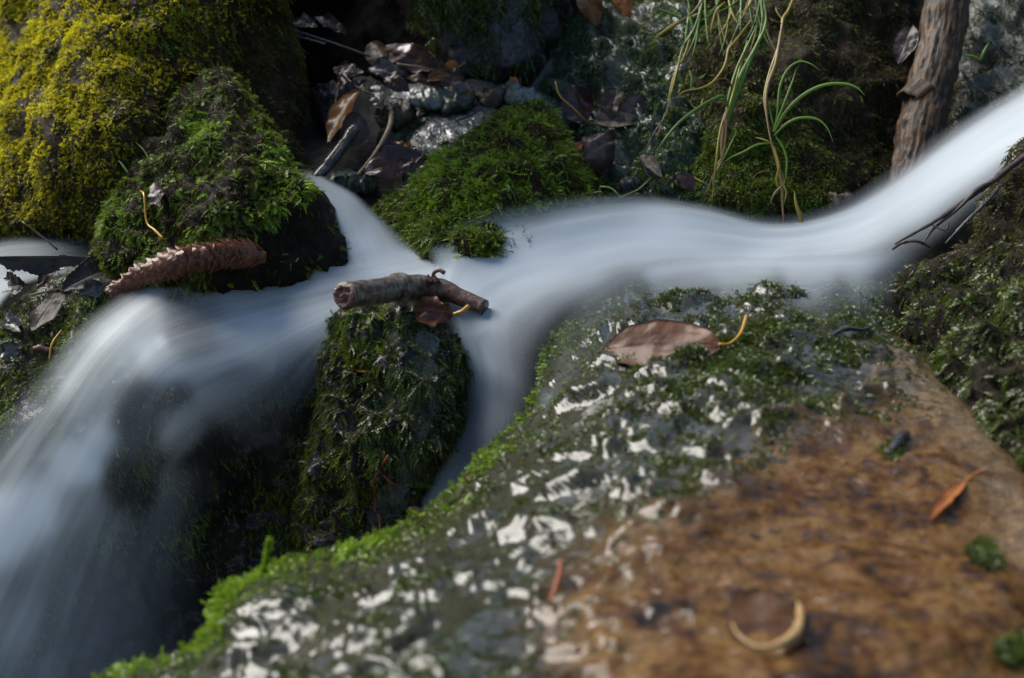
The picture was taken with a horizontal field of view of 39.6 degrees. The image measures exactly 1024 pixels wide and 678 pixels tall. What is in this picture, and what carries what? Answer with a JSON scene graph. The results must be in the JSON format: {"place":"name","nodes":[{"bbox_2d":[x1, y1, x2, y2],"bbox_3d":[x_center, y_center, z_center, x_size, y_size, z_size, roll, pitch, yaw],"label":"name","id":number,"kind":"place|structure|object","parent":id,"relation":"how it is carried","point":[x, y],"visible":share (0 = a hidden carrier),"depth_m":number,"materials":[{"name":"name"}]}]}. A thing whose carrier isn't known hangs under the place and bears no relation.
{"place":"outdoors","nodes":[
{"label":"outdoors","id":0,"kind":"place"},
{"bbox_2d":[0,245,56,300],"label":"water","id":1,"kind":"structure","parent":0,"point":[23,275],"depth_m":1.61,"materials":[{"name":"grey liquid"}]},
{"bbox_2d":[0,248,441,634],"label":"water","id":2,"kind":"structure","parent":0,"point":[37,503],"depth_m":1.47,"materials":[{"name":"white liquid"}]},
{"bbox_2d":[306,176,400,263],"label":"water","id":3,"kind":"structure","parent":0,"point":[368,239],"depth_m":1.59,"materials":[{"name":"white liquid"}]},
{"bbox_2d":[0,76,1000,486],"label":"stream bed","id":4,"kind":"object","parent":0,"point":[522,336],"visible":0.04,"depth_m":1.63,"materials":[{"name":"stone"}]},
{"bbox_2d":[0,0,314,245],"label":"boulder","id":5,"kind":"object","parent":4,"relation":"on","point":[87,88],"visible":0.56,"depth_m":1.69,"materials":[{"name":"plant"}]},
{"bbox_2d":[291,12,317,27],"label":"fallen leaf","id":6,"kind":"object","parent":5,"relation":"on","point":[304,20],"visible":1,"depth_m":1.83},
{"bbox_2d":[294,35,325,45],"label":"stem","id":7,"kind":"object","parent":5,"relation":"on","point":[319,42],"visible":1,"depth_m":1.82,"materials":[{"name":"brown wood"}]},
{"bbox_2d":[288,28,370,56],"bbox_3d":[-0.237,-0.381,1.836,0.109,0.034,0.013,5,30,8],"label":"stem","id":8,"kind":"object","parent":5,"relation":"on","point":[331,42],"visible":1,"depth_m":1.83,"materials":[{"name":"brown wood"}]},
{"bbox_2d":[314,12,347,35],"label":"fallen leaf","id":9,"kind":"object","parent":5,"relation":"on","point":[330,20],"visible":1,"depth_m":1.85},
{"bbox_2d":[0,265,322,677],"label":"boulder","id":10,"kind":"object","parent":4,"relation":"on","point":[180,509],"visible":0.59,"depth_m":1.53,"materials":[{"name":"black stone"}]},
{"bbox_2d":[1,341,18,361],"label":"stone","id":11,"kind":"object","parent":10,"relation":"on","point":[10,350],"visible":1,"depth_m":1.51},
{"bbox_2d":[0,309,20,332],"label":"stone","id":12,"kind":"object","parent":10,"relation":"on","point":[9,319],"visible":1,"depth_m":1.54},
{"bbox_2d":[0,271,28,302],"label":"fallen leaf","id":13,"kind":"object","parent":10,"relation":"on","point":[15,284],"visible":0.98,"depth_m":1.57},
{"bbox_2d":[22,221,57,249],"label":"twig","id":14,"kind":"object","parent":10,"relation":"on","point":[43,237],"visible":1,"depth_m":1.59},
{"bbox_2d":[32,344,49,352],"bbox_3d":[-0.501,0.010,1.517,0.020,0.009,0.008,0,30,0],"label":"bark chip","id":15,"kind":"object","parent":10,"relation":"on","point":[41,348],"visible":1,"depth_m":1.51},
{"bbox_2d":[0,256,89,274],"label":"fallen leaf","id":16,"kind":"object","parent":10,"relation":"on","point":[39,265],"visible":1,"depth_m":1.56,"materials":[{"name":"plant"}]},
{"bbox_2d":[28,292,65,332],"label":"fallen leaf","id":17,"kind":"object","parent":10,"relation":"on","point":[46,309],"visible":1,"depth_m":1.54,"materials":[{"name":"plant"}]},
{"bbox_2d":[37,255,67,287],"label":"fallen leaf","id":18,"kind":"object","parent":10,"relation":"on","point":[44,280],"visible":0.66,"depth_m":1.58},
{"bbox_2d":[48,330,61,359],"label":"twig","id":19,"kind":"object","parent":10,"relation":"on","point":[52,343],"visible":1,"depth_m":1.51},
{"bbox_2d":[30,256,112,295],"bbox_3d":[-0.478,-0.069,1.566,0.105,0.026,0.039,-8,31,-14],"label":"fallen leaf","id":20,"kind":"object","parent":10,"relation":"on","point":[82,273],"visible":0.76,"depth_m":1.57,"materials":[{"name":"plant"}]},
{"bbox_2d":[78,279,106,298],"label":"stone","id":21,"kind":"object","parent":10,"relation":"on","point":[96,290],"visible":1,"depth_m":1.56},
{"bbox_2d":[143,286,212,351],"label":"water","id":22,"kind":"structure","parent":10,"relation":"on","point":[185,322],"depth_m":1.53,"materials":[{"name":"liquid"}]},
{"bbox_2d":[87,63,352,305],"bbox_3d":[-0.360,-0.169,1.653,0.310,0.260,0.453,-24,38,-35],"label":"boulder","id":23,"kind":"object","parent":4,"relation":"on","point":[218,164],"visible":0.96,"depth_m":1.54,"materials":[{"name":"plant"}]},
{"bbox_2d":[118,141,148,172],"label":"grass tuft","id":24,"kind":"object","parent":23,"relation":"on","point":[124,166],"visible":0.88,"depth_m":1.59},
{"bbox_2d":[140,190,163,239],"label":"stem","id":25,"kind":"object","parent":23,"relation":"on","point":[151,227],"visible":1,"depth_m":1.52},
{"bbox_2d":[148,181,164,206],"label":"fallen leaf","id":26,"kind":"object","parent":23,"relation":"on","point":[155,189],"visible":1,"depth_m":1.52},
{"bbox_2d":[105,236,266,300],"bbox_3d":[-0.354,-0.068,1.509,0.194,0.095,0.057,8,31,13],"label":"spruce cone","id":27,"kind":"object","parent":23,"relation":"on","point":[169,264],"visible":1,"depth_m":1.48,"materials":[{"name":"plant"}]},
{"bbox_2d":[309,80,343,135],"bbox_3d":[-0.243,-0.307,1.882,0.052,0.062,0.087,0,30,0],"label":"stone","id":28,"kind":"object","parent":4,"relation":"on","point":[322,98],"visible":0.68,"depth_m":1.86,"materials":[{"name":"stone"}]},
{"bbox_2d":[333,61,364,76],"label":"fallen leaf","id":29,"kind":"object","parent":28,"relation":"on","point":[357,70],"visible":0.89,"depth_m":1.84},
{"bbox_2d":[327,80,339,144],"bbox_3d":[-0.225,-0.286,1.790,0.010,0.050,0.098,0,30,0],"label":"root","id":30,"kind":"object","parent":4,"relation":"on","point":[337,92],"visible":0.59,"depth_m":1.81,"materials":[{"name":"brown wood"}]},
{"bbox_2d":[337,62,355,90],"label":"fallen leaf","id":31,"kind":"object","parent":30,"relation":"on","point":[346,70],"visible":1,"depth_m":1.82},
{"bbox_2d":[310,124,359,178],"bbox_3d":[-0.212,-0.221,1.711,0.018,0.051,0.091,17,34,27],"label":"stick","id":32,"kind":"object","parent":4,"relation":"on","point":[334,156],"visible":0.92,"depth_m":1.70,"materials":[{"name":"grey wood"}]},
{"bbox_2d":[325,89,359,142],"bbox_3d":[-0.212,-0.279,1.770,0.034,0.042,0.085,6,31,10],"label":"fallen leaf","id":33,"kind":"object","parent":4,"relation":"on","point":[341,108],"visible":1,"depth_m":1.77,"materials":[{"name":"plant"}]},
{"bbox_2d":[325,169,377,197],"bbox_3d":[-0.195,-0.191,1.732,0.066,0.035,0.069,0,30,0],"label":"stone","id":34,"kind":"object","parent":4,"relation":"on","point":[351,183],"visible":0.84,"depth_m":1.71,"materials":[{"name":"stone"}]},
{"bbox_2d":[341,111,369,147],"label":"fallen leaf","id":35,"kind":"object","parent":34,"relation":"on","point":[356,119],"visible":0.63,"depth_m":1.76,"materials":[{"name":"plant"}]},
{"bbox_2d":[356,110,393,176],"bbox_3d":[-0.162,-0.240,1.743,0.017,0.039,0.130,7,31,13],"label":"stick","id":36,"kind":"object","parent":34,"relation":"on","point":[388,129],"visible":0.98,"depth_m":1.74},
{"bbox_2d":[340,79,366,97],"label":"fallen leaf","id":37,"kind":"object","parent":4,"relation":"on","point":[349,86],"visible":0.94,"depth_m":1.80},
{"bbox_2d":[341,72,372,94],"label":"twig","id":38,"kind":"object","parent":37,"relation":"on","point":[356,86],"visible":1,"depth_m":1.80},
{"bbox_2d":[288,0,439,87],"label":"boulder","id":39,"kind":"object","parent":4,"relation":"on","point":[366,22],"visible":0.36,"depth_m":2.07,"materials":[{"name":"stone"}]},
{"bbox_2d":[290,301,477,554],"bbox_3d":[-0.138,0.114,1.557,0.211,0.369,0.352,0,30,0],"label":"boulder","id":40,"kind":"object","parent":4,"relation":"on","point":[406,404],"visible":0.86,"depth_m":1.43,"materials":[{"name":"plant"}]},
{"bbox_2d":[351,365,372,372],"bbox_3d":[-0.147,0.032,1.436,0.033,0.011,0.009,12,32,19],"label":"needle","id":41,"kind":"object","parent":40,"relation":"on","point":[359,371],"visible":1,"depth_m":1.44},
{"bbox_2d":[374,486,380,530],"bbox_3d":[-0.135,0.171,1.418,0.009,0.053,0.031,0,30,0],"label":"needle","id":42,"kind":"object","parent":40,"relation":"hanging from","point":[379,517],"visible":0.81,"depth_m":1.43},
{"bbox_2d":[370,455,400,486],"bbox_3d":[-0.125,0.130,1.399,0.031,0.043,0.016,0,30,0],"label":"needle","id":43,"kind":"object","parent":40,"relation":"on","point":[385,476],"visible":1,"depth_m":1.40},
{"bbox_2d":[333,268,488,314],"bbox_3d":[-0.110,-0.050,1.429,0.166,0.074,0.074,-17,34,-27],"label":"stick","id":44,"kind":"object","parent":40,"relation":"on","point":[400,289],"visible":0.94,"depth_m":1.43,"materials":[{"name":"wood"}]},
{"bbox_2d":[413,295,452,326],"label":"fallen leaf","id":45,"kind":"object","parent":40,"relation":"on","point":[431,311],"visible":1,"depth_m":1.44,"materials":[{"name":"plant"}]},
{"bbox_2d":[452,304,469,315],"bbox_3d":[-0.051,-0.029,1.437,0.018,0.013,0.006,0,30,0],"label":"petiole","id":46,"kind":"object","parent":40,"relation":"on","point":[464,309],"visible":1,"depth_m":1.44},
{"bbox_2d":[376,128,394,146],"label":"fallen leaf","id":47,"kind":"object","parent":4,"relation":"on","point":[390,138],"visible":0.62,"depth_m":1.75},
{"bbox_2d":[392,140,410,147],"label":"fallen leaf","id":48,"kind":"object","parent":4,"relation":"on","point":[404,143],"visible":0.25,"depth_m":1.74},
{"bbox_2d":[405,102,505,166],"bbox_3d":[-0.060,-0.246,1.826,0.181,0.107,0.229,0,30,0],"label":"boulder","id":49,"kind":"object","parent":4,"relation":"on","point":[432,130],"visible":0.19,"depth_m":1.78,"materials":[{"name":"grey stone"}]},
{"bbox_2d":[441,90,475,116],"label":"stone","id":50,"kind":"object","parent":49,"relation":"on","point":[457,102],"visible":1,"depth_m":1.80,"materials":[{"name":"stone"}]},
{"bbox_2d":[455,107,483,121],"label":"twig","id":51,"kind":"object","parent":49,"relation":"on","point":[472,114],"visible":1,"depth_m":1.76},
{"bbox_2d":[467,84,480,107],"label":"twig","id":52,"kind":"object","parent":49,"relation":"on","point":[469,88],"visible":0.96,"depth_m":1.82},
{"bbox_2d":[475,85,505,107],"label":"stone","id":53,"kind":"object","parent":49,"relation":"on","point":[493,96],"visible":0.91,"depth_m":1.82,"materials":[{"name":"stone"}]},
{"bbox_2d":[367,0,575,86],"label":"boulder","id":54,"kind":"object","parent":4,"relation":"on","point":[497,41],"visible":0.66,"depth_m":1.92,"materials":[{"name":"black stone"}]},
{"bbox_2d":[383,77,576,141],"bbox_3d":[-0.037,-0.283,1.876,0.293,0.101,0.287,0,30,0],"label":"boulder","id":55,"kind":"object","parent":4,"relation":"on","point":[402,133],"visible":0.12,"depth_m":1.88,"materials":[{"name":"grey stone"}]},
{"bbox_2d":[374,97,416,130],"bbox_3d":[-0.149,-0.292,1.826,0.056,0.040,0.068,0,30,0],"label":"stone","id":56,"kind":"object","parent":55,"relation":"on","point":[404,110],"visible":0.84,"depth_m":1.81,"materials":[{"name":"stone"}]},
{"bbox_2d":[366,80,385,110],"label":"fallen leaf","id":57,"kind":"object","parent":56,"relation":"on","point":[377,89],"visible":1,"depth_m":1.80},
{"bbox_2d":[364,40,387,64],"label":"fallen leaf","id":58,"kind":"object","parent":56,"relation":"on","point":[375,49],"visible":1,"depth_m":1.85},
{"bbox_2d":[367,57,404,77],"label":"fallen leaf","id":59,"kind":"object","parent":56,"relation":"on","point":[382,67],"visible":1,"depth_m":1.82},
{"bbox_2d":[383,73,409,92],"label":"fallen leaf","id":60,"kind":"object","parent":56,"relation":"on","point":[396,82],"visible":1,"depth_m":1.80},
{"bbox_2d":[406,60,446,73],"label":"fallen leaf","id":61,"kind":"object","parent":55,"relation":"on","point":[415,69],"visible":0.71,"depth_m":1.83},
{"bbox_2d":[386,43,440,75],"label":"fallen leaf","id":62,"kind":"object","parent":61,"relation":"on","point":[409,53],"visible":0.9,"depth_m":1.85,"materials":[{"name":"plant"}]},
{"bbox_2d":[444,59,464,68],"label":"fallen leaf","id":63,"kind":"object","parent":61,"relation":"on","point":[451,64],"visible":1,"depth_m":1.84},
{"bbox_2d":[408,86,459,110],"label":"stone","id":64,"kind":"object","parent":55,"relation":"on","point":[429,97],"visible":0.9,"depth_m":1.81,"materials":[{"name":"stone"}]},
{"bbox_2d":[405,70,464,86],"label":"fallen leaf","id":65,"kind":"object","parent":64,"relation":"on","point":[456,78],"visible":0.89,"depth_m":1.84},
{"bbox_2d":[397,63,433,69],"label":"twig","id":66,"kind":"object","parent":65,"relation":"on","point":[421,67],"visible":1,"depth_m":1.82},
{"bbox_2d":[427,67,451,81],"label":"fallen leaf","id":67,"kind":"object","parent":64,"relation":"on","point":[443,74],"visible":1,"depth_m":1.82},
{"bbox_2d":[499,81,545,105],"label":"stone","id":68,"kind":"object","parent":55,"relation":"on","point":[516,91],"visible":0.69,"depth_m":1.81,"materials":[{"name":"stone"}]},
{"bbox_2d":[508,76,520,84],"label":"fallen leaf","id":69,"kind":"object","parent":68,"relation":"on","point":[512,79],"visible":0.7,"depth_m":1.84,"materials":[{"name":"brown plant"}]},
{"bbox_2d":[551,106,572,129],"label":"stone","id":70,"kind":"object","parent":55,"relation":"on","point":[569,123],"visible":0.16,"depth_m":1.79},
{"bbox_2d":[367,95,620,266],"bbox_3d":[-0.005,-0.167,1.684,0.351,0.197,0.324,-17,34,-27],"label":"boulder","id":71,"kind":"object","parent":4,"relation":"on","point":[469,192],"visible":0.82,"depth_m":1.61,"materials":[{"name":"plant"}]},
{"bbox_2d":[363,143,422,177],"bbox_3d":[-0.141,-0.213,1.700,0.075,0.030,0.035,-6,30,-9],"label":"fallen leaf","id":72,"kind":"object","parent":71,"relation":"on","point":[390,160],"visible":1,"depth_m":1.70,"materials":[{"name":"plant"}]},
{"bbox_2d":[401,162,423,182],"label":"fallen leaf","id":73,"kind":"object","parent":71,"relation":"on","point":[405,170],"visible":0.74,"depth_m":1.69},
{"bbox_2d":[572,142,582,151],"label":"fallen leaf","id":74,"kind":"object","parent":71,"relation":"on","point":[577,145],"visible":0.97,"depth_m":1.70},
{"bbox_2d":[582,132,614,173],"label":"fallen leaf","id":75,"kind":"object","parent":71,"relation":"on","point":[598,150],"visible":1,"depth_m":1.70,"materials":[{"name":"plant"}]},
{"bbox_2d":[599,172,707,198],"bbox_3d":[0.166,-0.179,1.653,0.126,0.021,0.023,-3,30,-4],"label":"grass tuft","id":76,"kind":"object","parent":71,"relation":"on","point":[636,190],"visible":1,"depth_m":1.65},
{"bbox_2d":[89,270,1023,677],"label":"boulder","id":77,"kind":"object","parent":4,"relation":"on","point":[661,508],"visible":0.98,"depth_m":1.00,"materials":[{"name":"beige stone"}]},
{"bbox_2d":[409,507,423,512],"bbox_3d":[-0.080,0.145,1.200,0.014,0.006,0.005,0,30,0],"label":"needle","id":78,"kind":"object","parent":77,"relation":"on","point":[418,509],"visible":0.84,"depth_m":1.20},
{"bbox_2d":[549,559,562,604],"bbox_3d":[0.028,0.156,0.914,0.010,0.006,0.045,0,30,0],"label":"needle","id":79,"kind":"object","parent":77,"relation":"on","point":[558,574],"visible":1,"depth_m":0.91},
{"bbox_2d":[598,315,747,366],"bbox_3d":[0.157,0.008,1.288,0.146,0.040,0.071,-7,31,-12],"label":"fallen leaf","id":80,"kind":"object","parent":77,"relation":"on","point":[656,338],"visible":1,"depth_m":1.29,"materials":[{"name":"plant"}]},
{"bbox_2d":[727,587,804,649],"bbox_3d":[0.151,0.167,0.843,0.047,0.015,0.061,0,30,0],"label":"fallen leaf","id":81,"kind":"object","parent":77,"relation":"on","point":[753,609],"visible":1,"depth_m":0.85,"materials":[{"name":"plant"}]},
{"bbox_2d":[813,319,882,342],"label":"twig","id":82,"kind":"object","parent":77,"relation":"on","point":[843,329],"visible":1,"depth_m":1.31,"materials":[{"name":"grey wood"}]},
{"bbox_2d":[884,430,910,454],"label":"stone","id":83,"kind":"object","parent":77,"relation":"on","point":[899,439],"visible":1,"depth_m":1.09,"materials":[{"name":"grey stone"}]},
{"bbox_2d":[930,468,987,519],"bbox_3d":[0.317,0.111,1.022,0.012,0.015,0.095,23,37,34],"label":"fallen leaf","id":84,"kind":"object","parent":77,"relation":"on","point":[947,496],"visible":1,"depth_m":1.02,"materials":[{"name":"plant"}]},
{"bbox_2d":[577,136,588,157],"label":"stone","id":85,"kind":"object","parent":4,"relation":"on","point":[581,141],"visible":0.1,"depth_m":1.75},
{"bbox_2d":[531,0,721,209],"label":"boulder","id":86,"kind":"object","parent":4,"relation":"on","point":[629,56],"visible":0.61,"depth_m":1.80,"materials":[{"name":"stone"}]},
{"bbox_2d":[554,81,593,122],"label":"fallen leaf","id":87,"kind":"object","parent":86,"relation":"on","point":[577,104],"visible":1,"depth_m":1.79,"materials":[{"name":"plant"}]},
{"bbox_2d":[576,0,602,27],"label":"fallen leaf","id":88,"kind":"object","parent":86,"relation":"on","point":[591,11],"visible":1,"depth_m":1.92,"materials":[{"name":"plant"}]},
{"bbox_2d":[600,87,624,119],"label":"fallen leaf","id":89,"kind":"object","parent":86,"relation":"on","point":[611,99],"visible":1,"depth_m":1.75,"materials":[{"name":"plant"}]},
{"bbox_2d":[595,111,637,126],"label":"fallen leaf","id":90,"kind":"object","parent":86,"relation":"on","point":[603,118],"visible":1,"depth_m":1.74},
{"bbox_2d":[612,0,633,16],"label":"fallen leaf","id":91,"kind":"object","parent":86,"relation":"on","point":[625,7],"visible":1,"depth_m":1.89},
{"bbox_2d":[616,94,648,121],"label":"fallen leaf","id":92,"kind":"object","parent":86,"relation":"on","point":[629,102],"visible":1,"depth_m":1.74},
{"bbox_2d":[640,153,661,177],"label":"fallen leaf","id":93,"kind":"object","parent":86,"relation":"on","point":[651,162],"visible":1,"depth_m":1.67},
{"bbox_2d":[643,118,663,154],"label":"twig","id":94,"kind":"object","parent":86,"relation":"on","point":[651,138],"visible":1,"depth_m":1.68,"materials":[{"name":"brown wood"}]},
{"bbox_2d":[653,0,703,137],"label":"grass tuft","id":95,"kind":"object","parent":86,"relation":"on","point":[687,24],"visible":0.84,"depth_m":1.76,"materials":[{"name":"plant"}]},
{"bbox_2d":[676,173,694,191],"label":"fallen leaf","id":96,"kind":"object","parent":86,"relation":"on","point":[686,181],"visible":1,"depth_m":1.66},
{"bbox_2d":[619,176,648,201],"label":"stone","id":97,"kind":"object","parent":4,"relation":"on","point":[626,186],"visible":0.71,"depth_m":1.68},
{"bbox_2d":[658,0,923,224],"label":"boulder","id":98,"kind":"object","parent":4,"relation":"on","point":[848,41],"visible":0.66,"depth_m":1.73,"materials":[{"name":"plant"}]},
{"bbox_2d":[656,0,766,201],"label":"grass tuft","id":99,"kind":"object","parent":98,"relation":"on","point":[731,102],"visible":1,"depth_m":1.65,"materials":[{"name":"plant"}]},
{"bbox_2d":[679,0,755,109],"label":"grass tuft","id":100,"kind":"object","parent":98,"relation":"on","point":[731,44],"visible":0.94,"depth_m":1.72,"materials":[{"name":"green plant"}]},
{"bbox_2d":[673,0,775,56],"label":"grass tuft","id":101,"kind":"object","parent":98,"relation":"on","point":[701,4],"visible":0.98,"depth_m":1.73,"materials":[{"name":"plant"}]},
{"bbox_2d":[725,0,864,224],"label":"grass tuft","id":102,"kind":"object","parent":98,"relation":"on","point":[779,115],"visible":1,"depth_m":1.64,"materials":[{"name":"plant"}]},
{"bbox_2d":[892,24,918,63],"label":"fallen leaf","id":103,"kind":"object","parent":98,"relation":"on","point":[905,42],"visible":1,"depth_m":1.79,"materials":[{"name":"plant"}]},
{"bbox_2d":[827,188,854,214],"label":"stone","id":104,"kind":"object","parent":4,"relation":"on","point":[844,200],"visible":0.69,"depth_m":1.66,"materials":[{"name":"stone"}]},
{"bbox_2d":[887,0,970,186],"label":"log","id":105,"kind":"object","parent":4,"relation":"on","point":[924,94],"visible":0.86,"depth_m":1.72,"materials":[{"name":"brown wood"}]},
{"bbox_2d":[881,137,1023,471],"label":"boulder","id":106,"kind":"object","parent":4,"relation":"on","point":[959,310],"visible":0.88,"depth_m":1.34,"materials":[{"name":"plant"}]},
{"bbox_2d":[895,153,1023,244],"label":"branch","id":107,"kind":"object","parent":106,"relation":"on","point":[975,192],"visible":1,"depth_m":1.44,"materials":[{"name":"brown wood"}]},
{"bbox_2d":[941,0,1023,147],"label":"boulder","id":108,"kind":"object","parent":4,"relation":"on","point":[992,81],"visible":0.67,"depth_m":1.81,"materials":[{"name":"grey stone"}]},
{"bbox_2d":[962,43,988,60],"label":"grass tuft","id":109,"kind":"object","parent":108,"relation":"on","point":[981,56],"visible":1,"depth_m":1.75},
{"bbox_2d":[425,94,1023,508],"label":"water","id":110,"kind":"structure","parent":0,"point":[567,250],"depth_m":1.56,"materials":[{"name":"white liquid"}]},
{"bbox_2d":[794,191,803,222],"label":"grass tuft","id":111,"kind":"object","parent":110,"relation":"in","point":[799,214],"visible":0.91,"depth_m":1.62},
{"bbox_2d":[651,257,879,280],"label":"water","id":112,"kind":"structure","parent":0,"point":[799,269],"depth_m":1.46,"materials":[{"name":"white liquid"}]},
{"bbox_2d":[892,240,930,249],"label":"twig","id":113,"kind":"object","parent":112,"relation":"on","point":[909,241],"visible":1,"depth_m":1.43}
]}

